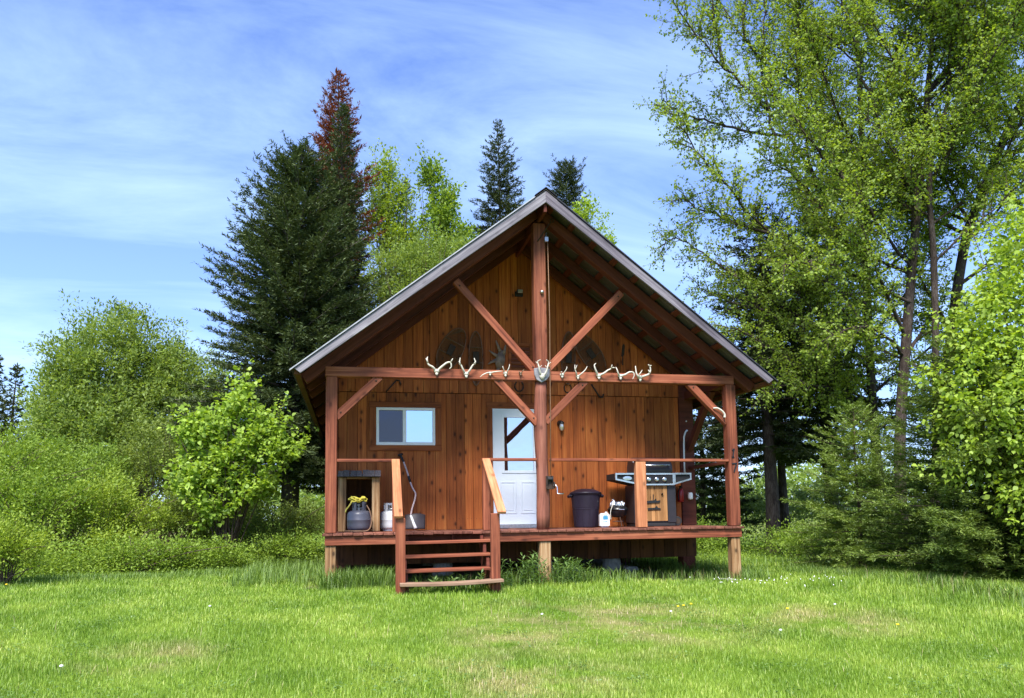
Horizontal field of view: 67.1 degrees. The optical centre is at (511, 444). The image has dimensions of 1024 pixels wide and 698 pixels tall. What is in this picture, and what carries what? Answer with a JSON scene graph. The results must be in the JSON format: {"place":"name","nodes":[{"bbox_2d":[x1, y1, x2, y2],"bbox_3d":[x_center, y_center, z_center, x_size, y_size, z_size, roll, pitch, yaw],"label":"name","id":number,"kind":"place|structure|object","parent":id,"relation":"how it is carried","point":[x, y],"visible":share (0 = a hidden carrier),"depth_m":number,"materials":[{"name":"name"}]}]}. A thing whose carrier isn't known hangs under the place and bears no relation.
{"place":"outdoors","nodes":[
{"label":"outdoors","id":0,"kind":"place"},
{"bbox_2d":[0,519,1023,697],"bbox_3d":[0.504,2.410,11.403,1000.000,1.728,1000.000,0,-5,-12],"label":"ground","id":1,"kind":"structure","parent":0,"point":[555,623],"depth_m":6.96,"materials":[{"name":"green plant"}]},
{"bbox_2d":[0,355,17,456],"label":"conifer tree","id":2,"kind":"object","parent":1,"relation":"on","point":[5,377],"visible":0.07,"depth_m":34.75,"materials":[{"name":"green plant"}]},
{"bbox_2d":[0,362,30,457],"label":"conifer tree","id":3,"kind":"object","parent":1,"relation":"on","point":[16,375],"visible":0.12,"depth_m":33.30,"materials":[{"name":"green plant"}]},
{"bbox_2d":[0,498,68,584],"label":"shrub","id":4,"kind":"object","parent":1,"relation":"on","point":[17,544],"visible":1,"depth_m":11.16,"materials":[{"name":"green plant"}]},
{"bbox_2d":[0,448,111,565],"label":"shrub","id":5,"kind":"object","parent":1,"relation":"on","point":[17,489],"visible":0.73,"depth_m":14.19,"materials":[{"name":"green plant"}]},
{"bbox_2d":[0,428,138,560],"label":"shrub","id":6,"kind":"object","parent":1,"relation":"on","point":[90,458],"visible":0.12,"depth_m":18.42,"materials":[{"name":"green plant"}]},
{"bbox_2d":[0,417,144,525],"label":"shrub","id":7,"kind":"object","parent":1,"relation":"on","point":[32,463],"visible":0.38,"depth_m":16.58,"materials":[{"name":"green plant"}]},
{"bbox_2d":[39,458,183,565],"bbox_3d":[-7.619,1.361,15.043,2.345,2.277,2.448,-6,-7,44],"label":"shrub","id":8,"kind":"object","parent":1,"relation":"on","point":[124,515],"visible":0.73,"depth_m":14.84,"materials":[{"name":"green plant"}]},
{"bbox_2d":[6,289,240,545],"bbox_3d":[-11.588,-0.735,23.497,7.410,8.063,5.522,0,-5,-12],"label":"willow tree","id":9,"kind":"object","parent":1,"relation":"on","point":[83,398],"visible":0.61,"depth_m":22.57,"materials":[{"name":"green plant"}]},
{"bbox_2d":[79,522,256,573],"bbox_3d":[-6.260,1.915,14.215,3.012,0.988,1.519,3,-6,-34],"label":"shrub","id":10,"kind":"object","parent":1,"relation":"on","point":[157,550],"visible":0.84,"depth_m":13.92,"materials":[{"name":"green plant"}]},
{"bbox_2d":[92,399,283,553],"bbox_3d":[-8.246,0.840,19.439,4.754,4.136,2.660,-1,-5,6],"label":"shrub","id":11,"kind":"object","parent":1,"relation":"on","point":[143,452],"visible":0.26,"depth_m":19.11,"materials":[{"name":"green plant"}]},
{"bbox_2d":[148,474,260,560],"bbox_3d":[-6.552,1.616,16.382,2.355,1.959,1.846,3,-6,-34],"label":"shrub","id":12,"kind":"object","parent":1,"relation":"on","point":[186,515],"visible":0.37,"depth_m":16.01,"materials":[{"name":"green plant"}]},
{"bbox_2d":[157,358,318,566],"bbox_3d":[-5.406,0.329,15.399,3.046,4.321,1.859,0,-5,-12],"label":"maple sapling","id":13,"kind":"object","parent":1,"relation":"on","point":[209,470],"visible":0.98,"depth_m":15.08,"materials":[{"name":"green plant"}]},
{"bbox_2d":[141,130,393,554],"bbox_3d":[-5.815,-2.620,20.613,6.810,11.327,7.084,-3,-6,20],"label":"spruce tree","id":14,"kind":"object","parent":1,"relation":"on","point":[300,306],"visible":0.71,"depth_m":19.76,"materials":[{"name":"green plant"}]},
{"bbox_2d":[230,488,324,556],"bbox_3d":[-5.090,1.777,16.999,2.606,1.743,2.509,0,-5,-12],"label":"shrub","id":15,"kind":"object","parent":1,"relation":"on","point":[294,518],"visible":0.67,"depth_m":16.81,"materials":[{"name":"green plant"}]},
{"bbox_2d":[242,515,323,563],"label":"shrub","id":16,"kind":"object","parent":1,"relation":"on","point":[290,551],"visible":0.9,"depth_m":15.47,"materials":[{"name":"green plant"}]},
{"bbox_2d":[299,102,375,497],"bbox_3d":[-4.989,-3.548,22.485,3.312,13.522,3.147,0,-5,-12],"label":"spruce tree","id":17,"kind":"object","parent":1,"relation":"on","point":[344,110],"visible":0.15,"depth_m":22.67,"materials":[{"name":"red plant"}]},
{"bbox_2d":[308,67,387,310],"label":"fir tree","id":18,"kind":"object","parent":1,"relation":"on","point":[325,125],"visible":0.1,"depth_m":26.61,"materials":[{"name":"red plant"}]},
{"bbox_2d":[358,138,423,304],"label":"aspen tree","id":19,"kind":"object","parent":1,"relation":"on","point":[389,208],"visible":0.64,"depth_m":27.46,"materials":[{"name":"green plant"}]},
{"bbox_2d":[393,175,415,283],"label":"spruce tree","id":20,"kind":"object","parent":1,"relation":"on","point":[407,208],"visible":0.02,"depth_m":29.92,"materials":[{"name":"green plant"}]},
{"bbox_2d":[338,220,474,328],"bbox_3d":[-2.786,-1.753,21.740,4.864,9.700,3.498,0,-5,-12],"label":"willow bush","id":21,"kind":"object","parent":1,"relation":"on","point":[422,262],"visible":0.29,"depth_m":21.52,"materials":[{"name":"green plant"}]},
{"bbox_2d":[388,140,480,289],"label":"tree","id":22,"kind":"object","parent":1,"relation":"on","point":[440,211],"visible":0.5,"depth_m":26.50,"materials":[{"name":"green plant"}]},
{"bbox_2d":[429,575,443,589],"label":"weed plant","id":23,"kind":"object","parent":1,"relation":"on","point":[436,581],"visible":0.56,"depth_m":10.19,"materials":[{"name":"green plant"}]},
{"bbox_2d":[0,529,876,577],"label":"ground cover","id":24,"kind":"object","parent":1,"relation":"on","point":[82,566],"visible":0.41,"depth_m":13.79,"materials":[{"name":"green plant"}]},
{"bbox_2d":[447,574,468,590],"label":"weed plant","id":25,"kind":"object","parent":1,"relation":"on","point":[453,579],"visible":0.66,"depth_m":10.20,"materials":[{"name":"green plant"}]},
{"bbox_2d":[474,569,484,589],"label":"weed plant","id":26,"kind":"object","parent":1,"relation":"on","point":[481,585],"visible":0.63,"depth_m":10.25,"materials":[{"name":"green plant"}]},
{"bbox_2d":[468,119,524,235],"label":"spruce tree","id":27,"kind":"object","parent":1,"relation":"on","point":[507,206],"visible":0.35,"depth_m":31.47,"materials":[{"name":"green plant"}]},
{"bbox_2d":[501,567,515,586],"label":"weed plant","id":28,"kind":"object","parent":1,"relation":"on","point":[507,578],"visible":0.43,"depth_m":10.81,"materials":[{"name":"green plant"}]},
{"bbox_2d":[0,566,1023,697],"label":"clover patch","id":29,"kind":"object","parent":1,"relation":"on","point":[580,662],"visible":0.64,"depth_m":6.41,"materials":[{"name":"green plant"}]},
{"bbox_2d":[303,558,721,588],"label":"bare soil","id":30,"kind":"structure","parent":1,"relation":"on","point":[596,563],"depth_m":15.14,"materials":[{"name":"brown soil"}]},
{"bbox_2d":[623,566,638,572],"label":"concrete block","id":31,"kind":"structure","parent":30,"relation":"on","point":[631,568],"depth_m":13.49,"materials":[{"name":"grey concrete"}]},
{"bbox_2d":[46,446,1005,534],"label":"distant woods","id":32,"kind":"object","parent":1,"relation":"on","point":[801,477],"visible":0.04,"depth_m":54.18,"materials":[{"name":"green plant"}]},
{"bbox_2d":[41,507,1015,548],"bbox_3d":[-4.862,3.965,38.006,70.877,2.348,32.905,0,-5,-12],"label":"meadow scrub","id":33,"kind":"object","parent":1,"relation":"on","point":[804,521],"visible":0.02,"depth_m":30.52,"materials":[{"name":"green plant"}]},
{"bbox_2d":[500,551,559,583],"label":"weed plant","id":34,"kind":"object","parent":1,"relation":"on","point":[528,567],"visible":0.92,"depth_m":11.14,"materials":[{"name":"green plant"}]},
{"bbox_2d":[289,187,777,593],"bbox_3d":[-0.289,-0.400,15.329,7.320,6.145,9.970,0,-5,-12],"label":"cabin","id":35,"kind":"object","parent":1,"relation":"on","point":[477,460],"visible":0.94,"depth_m":12.87,"materials":[{"name":"brown wood"}]},
{"bbox_2d":[345,505,371,531],"bbox_3d":[-2.287,1.098,11.496,0.401,0.395,0.079,0,-5,-12],"label":"cord","id":36,"kind":"object","parent":35,"relation":"on","point":[365,530],"visible":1,"depth_m":11.48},
{"bbox_2d":[337,470,380,531],"bbox_3d":[-2.423,0.893,12.198,0.658,0.942,0.840,0,-5,-12],"label":"shelter box","id":37,"kind":"object","parent":35,"relation":"on","point":[369,490],"visible":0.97,"depth_m":11.90,"materials":[{"name":"brown wood"}]},
{"bbox_2d":[347,502,370,531],"bbox_3d":[-2.311,1.090,11.668,0.360,0.450,0.360,0,-5,-12],"label":"propane tank","id":38,"kind":"object","parent":35,"relation":"on","point":[358,518],"visible":0.93,"depth_m":11.53,"materials":[{"name":"metal"}]},
{"bbox_2d":[345,496,367,512],"bbox_3d":[-2.349,0.897,11.647,0.338,0.253,0.236,0,-5,-12],"label":"yellow rope","id":39,"kind":"object","parent":38,"relation":"on","point":[357,499],"visible":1,"depth_m":11.60,"materials":[{"name":"yellow fabric"}]},
{"bbox_2d":[380,503,391,530],"bbox_3d":[-1.957,1.151,12.330,0.313,0.440,0.313,0,-5,-12],"label":"propane tank","id":40,"kind":"object","parent":35,"relation":"on","point":[386,519],"visible":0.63,"depth_m":12.20,"materials":[{"name":"white metal"}]},
{"bbox_2d":[386,379,400,391],"bbox_3d":[-1.979,-0.983,12.886,0.259,0.219,0.033,0,-5,-12],"label":"iron hook","id":41,"kind":"object","parent":35,"relation":"attached to","point":[392,384],"visible":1,"depth_m":12.88,"materials":[{"name":"brown metal"}]},
{"bbox_2d":[376,407,434,444],"bbox_3d":[-1.773,-0.305,12.892,0.975,0.630,0.050,0,-5,-12],"label":"window","id":42,"kind":"structure","parent":35,"relation":"in","point":[394,425],"depth_m":12.88,"materials":[{"name":"glass"}]},
{"bbox_2d":[398,453,424,528],"bbox_3d":[-1.670,0.746,12.576,0.507,1.258,0.252,-3,-6,20],"label":"snow shovel","id":43,"kind":"object","parent":35,"relation":"on","point":[414,520],"visible":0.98,"depth_m":12.48,"materials":[{"name":"paint"}]},
{"bbox_2d":[426,357,452,374],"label":"antlers","id":44,"kind":"object","parent":35,"relation":"attached to","point":[436,371],"visible":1,"depth_m":11.37},
{"bbox_2d":[436,328,465,368],"bbox_3d":[-1.033,-1.599,13.109,0.530,0.803,0.051,0,-5,-12],"label":"snowshoe","id":45,"kind":"object","parent":35,"relation":"attached to","point":[450,350],"visible":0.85,"depth_m":13.12,"materials":[{"name":"brown wood"}]},
{"bbox_2d":[459,358,475,377],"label":"antlers","id":46,"kind":"object","parent":35,"relation":"attached to","point":[466,374],"visible":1,"depth_m":11.45},
{"bbox_2d":[468,331,483,385],"bbox_3d":[-0.615,-1.475,13.183,0.268,0.962,0.051,0,-5,-12],"label":"snowshoe","id":47,"kind":"object","parent":35,"relation":"attached to","point":[475,354],"visible":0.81,"depth_m":13.20,"materials":[{"name":"brown wood"}]},
{"bbox_2d":[480,371,501,376],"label":"antlers","id":48,"kind":"object","parent":35,"relation":"attached to","point":[489,373],"visible":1,"depth_m":11.52},
{"bbox_2d":[488,340,505,369],"bbox_3d":[-0.259,-1.521,13.264,0.328,0.550,0.066,0,-5,-12],"label":"moose antler","id":49,"kind":"object","parent":35,"relation":"attached to","point":[499,360],"visible":0.89,"depth_m":13.25,"materials":[{"name":"grey"}]},
{"bbox_2d":[502,364,509,376],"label":"antlers","id":50,"kind":"object","parent":35,"relation":"attached to","point":[505,373],"visible":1,"depth_m":11.58},
{"bbox_2d":[492,409,536,523],"bbox_3d":[0.082,0.367,13.217,0.829,1.977,0.054,0,-5,-12],"label":"door","id":51,"kind":"structure","parent":35,"relation":"in","point":[513,433],"depth_m":13.19,"materials":[{"name":"white paint"}]},
{"bbox_2d":[514,382,523,391],"bbox_3d":[0.122,-1.000,13.335,0.172,0.180,0.026,0,-5,-12],"label":"horseshoe","id":52,"kind":"object","parent":35,"relation":"attached to","point":[516,389],"visible":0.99,"depth_m":13.32,"materials":[{"name":"metal"}]},
{"bbox_2d":[534,359,550,382],"bbox_3d":[0.464,-1.113,11.672,0.249,0.333,0.133,0,-5,-12],"label":"skull mount","id":53,"kind":"object","parent":35,"relation":"attached to","point":[541,375],"visible":1,"depth_m":11.68,"materials":[{"name":"white"}]},
{"bbox_2d":[538,218,553,240],"bbox_3d":[0.520,-3.317,11.913,0.267,0.368,0.026,-1,-5,0],"label":"eye hook","id":54,"kind":"object","parent":35,"relation":"attached to","point":[546,228],"visible":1,"depth_m":11.91,"materials":[{"name":"metal"}]},
{"bbox_2d":[546,476,563,493],"bbox_3d":[0.640,0.606,11.563,0.256,0.279,0.100,0,-5,-12],"label":"hand winch","id":55,"kind":"object","parent":35,"relation":"attached to","point":[550,483],"visible":1,"depth_m":11.55,"materials":[{"name":"metal"}]},
{"bbox_2d":[561,331,575,384],"bbox_3d":[0.991,-1.518,13.517,0.276,0.961,0.051,0,-5,-12],"label":"snowshoe","id":56,"kind":"object","parent":35,"relation":"attached to","point":[568,358],"visible":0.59,"depth_m":13.52,"materials":[{"name":"brown wood"}]},
{"bbox_2d":[575,366,587,378],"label":"antlers","id":57,"kind":"object","parent":35,"relation":"attached to","point":[577,376],"visible":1,"depth_m":11.79},
{"bbox_2d":[567,489,603,526],"bbox_3d":[1.246,1.067,13.038,0.535,0.644,0.535,-4,-6,31],"label":"waste bin","id":58,"kind":"object","parent":35,"relation":"on","point":[585,504],"visible":0.99,"depth_m":12.85,"materials":[{"name":"plastic"}]},
{"bbox_2d":[575,335,606,372],"bbox_3d":[1.387,-1.601,13.607,0.583,0.727,0.051,0,-5,-12],"label":"snowshoe","id":59,"kind":"object","parent":35,"relation":"attached to","point":[590,353],"visible":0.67,"depth_m":13.61,"materials":[{"name":"brown wood"}]},
{"bbox_2d":[591,384,603,397],"bbox_3d":[1.508,-0.947,13.601,0.240,0.248,0.035,0,-5,-12],"label":"iron hook","id":60,"kind":"object","parent":35,"relation":"attached to","point":[597,392],"visible":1,"depth_m":13.59,"materials":[{"name":"brown metal"}]},
{"bbox_2d":[594,363,614,378],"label":"antlers","id":61,"kind":"object","parent":35,"relation":"attached to","point":[599,375],"visible":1,"depth_m":11.87},
{"bbox_2d":[599,512,609,526],"bbox_3d":[1.524,1.234,12.749,0.160,0.250,0.123,0,-5,-12],"label":"jug","id":62,"kind":"object","parent":35,"relation":"on","point":[604,519],"visible":0.99,"depth_m":12.70,"materials":[{"name":"white plastic"}]},
{"bbox_2d":[607,505,627,526],"bbox_3d":[1.794,1.202,13.052,0.350,0.365,0.378,0,-5,-12],"label":"kettle grill","id":63,"kind":"object","parent":35,"relation":"on","point":[620,511],"visible":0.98,"depth_m":12.95,"materials":[{"name":"black metal"}]},
{"bbox_2d":[609,499,624,506],"bbox_3d":[1.779,0.978,13.052,0.289,0.131,0.123,0,-5,-12],"label":"foil bundle","id":64,"kind":"object","parent":63,"relation":"on","point":[612,502],"visible":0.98,"depth_m":13.02,"materials":[{"name":"silver metal"}]},
{"bbox_2d":[621,344,624,364],"bbox_3d":[1.982,-1.613,13.774,0.074,0.388,0.021,0,-5,-12],"label":"hand tool","id":65,"kind":"object","parent":35,"relation":"hanging from","point":[623,350],"visible":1,"depth_m":13.77,"materials":[{"name":"metal"}]},
{"bbox_2d":[616,367,634,379],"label":"antlers","id":66,"kind":"object","parent":35,"relation":"attached to","point":[620,376],"visible":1,"depth_m":11.94},
{"bbox_2d":[635,364,651,380],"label":"antlers","id":67,"kind":"object","parent":35,"relation":"attached to","point":[639,377],"visible":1,"depth_m":12.00},
{"bbox_2d":[606,458,691,525],"bbox_3d":[2.352,0.805,13.227,1.360,1.174,0.524,0,-5,-12],"label":"gas grill","id":68,"kind":"object","parent":35,"relation":"on","point":[662,479],"visible":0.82,"depth_m":13.07,"materials":[{"name":"grey paint"}]},
{"bbox_2d":[646,486,655,520],"bbox_3d":[2.317,0.991,13.034,0.203,0.595,0.028,0,-5,-12],"label":"cart door","id":69,"kind":"structure","parent":68,"relation":"in","point":[651,516],"depth_m":13.02,"materials":[{"name":"brown wood"}]},
{"bbox_2d":[655,486,667,520],"bbox_3d":[2.527,0.992,13.077,0.213,0.595,0.028,0,-5,-12],"label":"cart door","id":70,"kind":"structure","parent":68,"relation":"in","point":[661,514],"depth_m":13.06,"materials":[{"name":"brown wood"}]},
{"bbox_2d":[677,486,683,501],"bbox_3d":[2.975,0.871,13.654,0.132,0.290,0.134,0,-5,-12],"label":"fire extinguisher","id":71,"kind":"object","parent":35,"relation":"attached to","point":[680,494],"visible":1,"depth_m":13.61,"materials":[{"name":"red metal"}]},
{"bbox_2d":[688,492,692,499],"bbox_3d":[3.170,0.910,13.715,0.086,0.127,0.086,0,-5,-12],"label":"jar","id":72,"kind":"object","parent":35,"relation":"attached to","point":[690,495],"visible":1,"depth_m":13.68,"materials":[{"name":"white plastic"}]},
{"bbox_2d":[713,407,725,417],"bbox_3d":[3.299,-0.514,12.258,0.202,0.166,0.047,0,-5,-8],"label":"antler hook","id":73,"kind":"object","parent":35,"relation":"attached to","point":[723,412],"visible":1,"depth_m":12.25,"materials":[{"name":"white"}]},
{"bbox_2d":[538,554,583,585],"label":"weed plant","id":74,"kind":"object","parent":1,"relation":"on","point":[572,564],"visible":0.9,"depth_m":11.18,"materials":[{"name":"green plant"}]},
{"bbox_2d":[542,153,590,214],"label":"spruce tree","id":75,"kind":"object","parent":1,"relation":"on","point":[561,181],"visible":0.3,"depth_m":33.54,"materials":[{"name":"green plant"}]},
{"bbox_2d":[566,559,607,582],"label":"weed plant","id":76,"kind":"object","parent":1,"relation":"on","point":[580,566],"visible":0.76,"depth_m":11.34,"materials":[{"name":"green plant"}]},
{"bbox_2d":[571,190,618,245],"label":"poplar tree","id":77,"kind":"object","parent":1,"relation":"on","point":[587,209],"visible":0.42,"depth_m":29.67,"materials":[{"name":"green plant"}]},
{"bbox_2d":[366,564,1022,601],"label":"dry grass","id":78,"kind":"structure","parent":1,"relation":"on","point":[815,569],"depth_m":11.32,"materials":[{"name":"green plant"}]},
{"bbox_2d":[696,504,748,547],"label":"shrub","id":79,"kind":"object","parent":1,"relation":"on","point":[708,539],"visible":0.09,"depth_m":19.39,"materials":[{"name":"green plant"}]},
{"bbox_2d":[695,475,765,538],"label":"shrub","id":80,"kind":"object","parent":1,"relation":"on","point":[724,504],"visible":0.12,"depth_m":25.14,"materials":[{"name":"green plant"}]},
{"bbox_2d":[693,404,779,547],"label":"spruce tree","id":81,"kind":"object","parent":1,"relation":"on","point":[701,484],"visible":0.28,"depth_m":22.93,"materials":[{"name":"green plant"}]},
{"bbox_2d":[699,233,857,547],"bbox_3d":[8.098,-1.689,22.978,5.240,9.842,5.509,0,-5,-12],"label":"spruce tree","id":82,"kind":"object","parent":1,"relation":"on","point":[783,494],"visible":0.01,"depth_m":22.75,"materials":[{"name":"green plant"}]},
{"bbox_2d":[694,200,890,554],"bbox_3d":[6.534,-1.766,19.896,5.200,9.438,5.374,0,-5,-12],"label":"spruce tree","id":83,"kind":"object","parent":1,"relation":"on","point":[767,425],"visible":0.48,"depth_m":19.41,"materials":[{"name":"green plant"}]},
{"bbox_2d":[724,472,870,539],"bbox_3d":[9.104,2.051,25.009,5.457,2.605,2.452,1,-6,-16],"label":"shrub","id":84,"kind":"object","parent":1,"relation":"on","point":[800,494],"visible":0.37,"depth_m":24.79,"materials":[{"name":"green plant"}]},
{"bbox_2d":[770,513,847,561],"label":"shrub","id":85,"kind":"object","parent":1,"relation":"on","point":[793,541],"visible":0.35,"depth_m":16.01,"materials":[{"name":"green plant"}]},
{"bbox_2d":[746,512,876,558],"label":"shrub","id":86,"kind":"object","parent":1,"relation":"on","point":[769,539],"visible":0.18,"depth_m":17.96,"materials":[{"name":"green plant"}]},
{"bbox_2d":[632,0,999,550],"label":"birch tree","id":87,"kind":"object","parent":1,"relation":"on","point":[805,43],"visible":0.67,"depth_m":18.04,"materials":[{"name":"green plant"}]},
{"bbox_2d":[736,192,928,522],"bbox_3d":[8.555,-2.048,21.111,5.648,10.244,5.136,-2,-5,15],"label":"spruce tree","id":88,"kind":"object","parent":1,"relation":"on","point":[878,403],"visible":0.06,"depth_m":20.83,"materials":[{"name":"green plant"}]},
{"bbox_2d":[773,400,945,569],"bbox_3d":[6.513,0.901,14.362,3.026,3.511,2.918,-5,-7,39],"label":"young spruce","id":89,"kind":"object","parent":1,"relation":"on","point":[843,475],"visible":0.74,"depth_m":14.16,"materials":[{"name":"green plant"}]},
{"bbox_2d":[732,0,1023,550],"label":"birch tree","id":90,"kind":"object","parent":1,"relation":"on","point":[988,29],"visible":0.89,"depth_m":16.07,"materials":[{"name":"green plant"}]},
{"bbox_2d":[818,0,1023,556],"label":"birch tree","id":91,"kind":"object","parent":1,"relation":"on","point":[931,216],"visible":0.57,"depth_m":16.55,"materials":[{"name":"green plant"}]},
{"bbox_2d":[831,0,1023,501],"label":"birch tree","id":92,"kind":"object","parent":1,"relation":"on","point":[948,175],"visible":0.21,"depth_m":17.21,"materials":[{"name":"green plant"}]},
{"bbox_2d":[842,324,1023,583],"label":"spruce tree","id":93,"kind":"object","parent":1,"relation":"on","point":[971,521],"visible":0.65,"depth_m":11.94,"materials":[{"name":"green plant"}]},
{"bbox_2d":[911,190,1023,551],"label":"birch tree","id":94,"kind":"object","parent":1,"relation":"on","point":[998,307],"visible":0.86,"depth_m":11.62,"materials":[{"name":"green plant"}]},
{"bbox_2d":[0,550,1023,609],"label":"tall grass","id":95,"kind":"structure","parent":0,"point":[341,579],"depth_m":11.94,"materials":[{"name":"green plant"}]},
{"bbox_2d":[0,0,1023,519],"label":"sky","id":96,"kind":"structure","parent":0,"point":[128,128],"materials":[{"name":"blue"}]},
{"bbox_3d":[0.529,-3.204,11.899,0.056,0.151,0.046,0,-5,-12],"label":"pulley","id":97,"kind":"object","parent":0,"visible":0},
{"bbox_2d":[547,241,550,473],"bbox_3d":[0.569,-1.341,11.730,0.029,3.650,0.035,-6,-7,44],"label":"winch cable","id":98,"kind":"object","parent":97,"relation":"hanging from","point":[550,378],"visible":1,"depth_m":11.71,"materials":[{"name":"black metal"}]}
]}

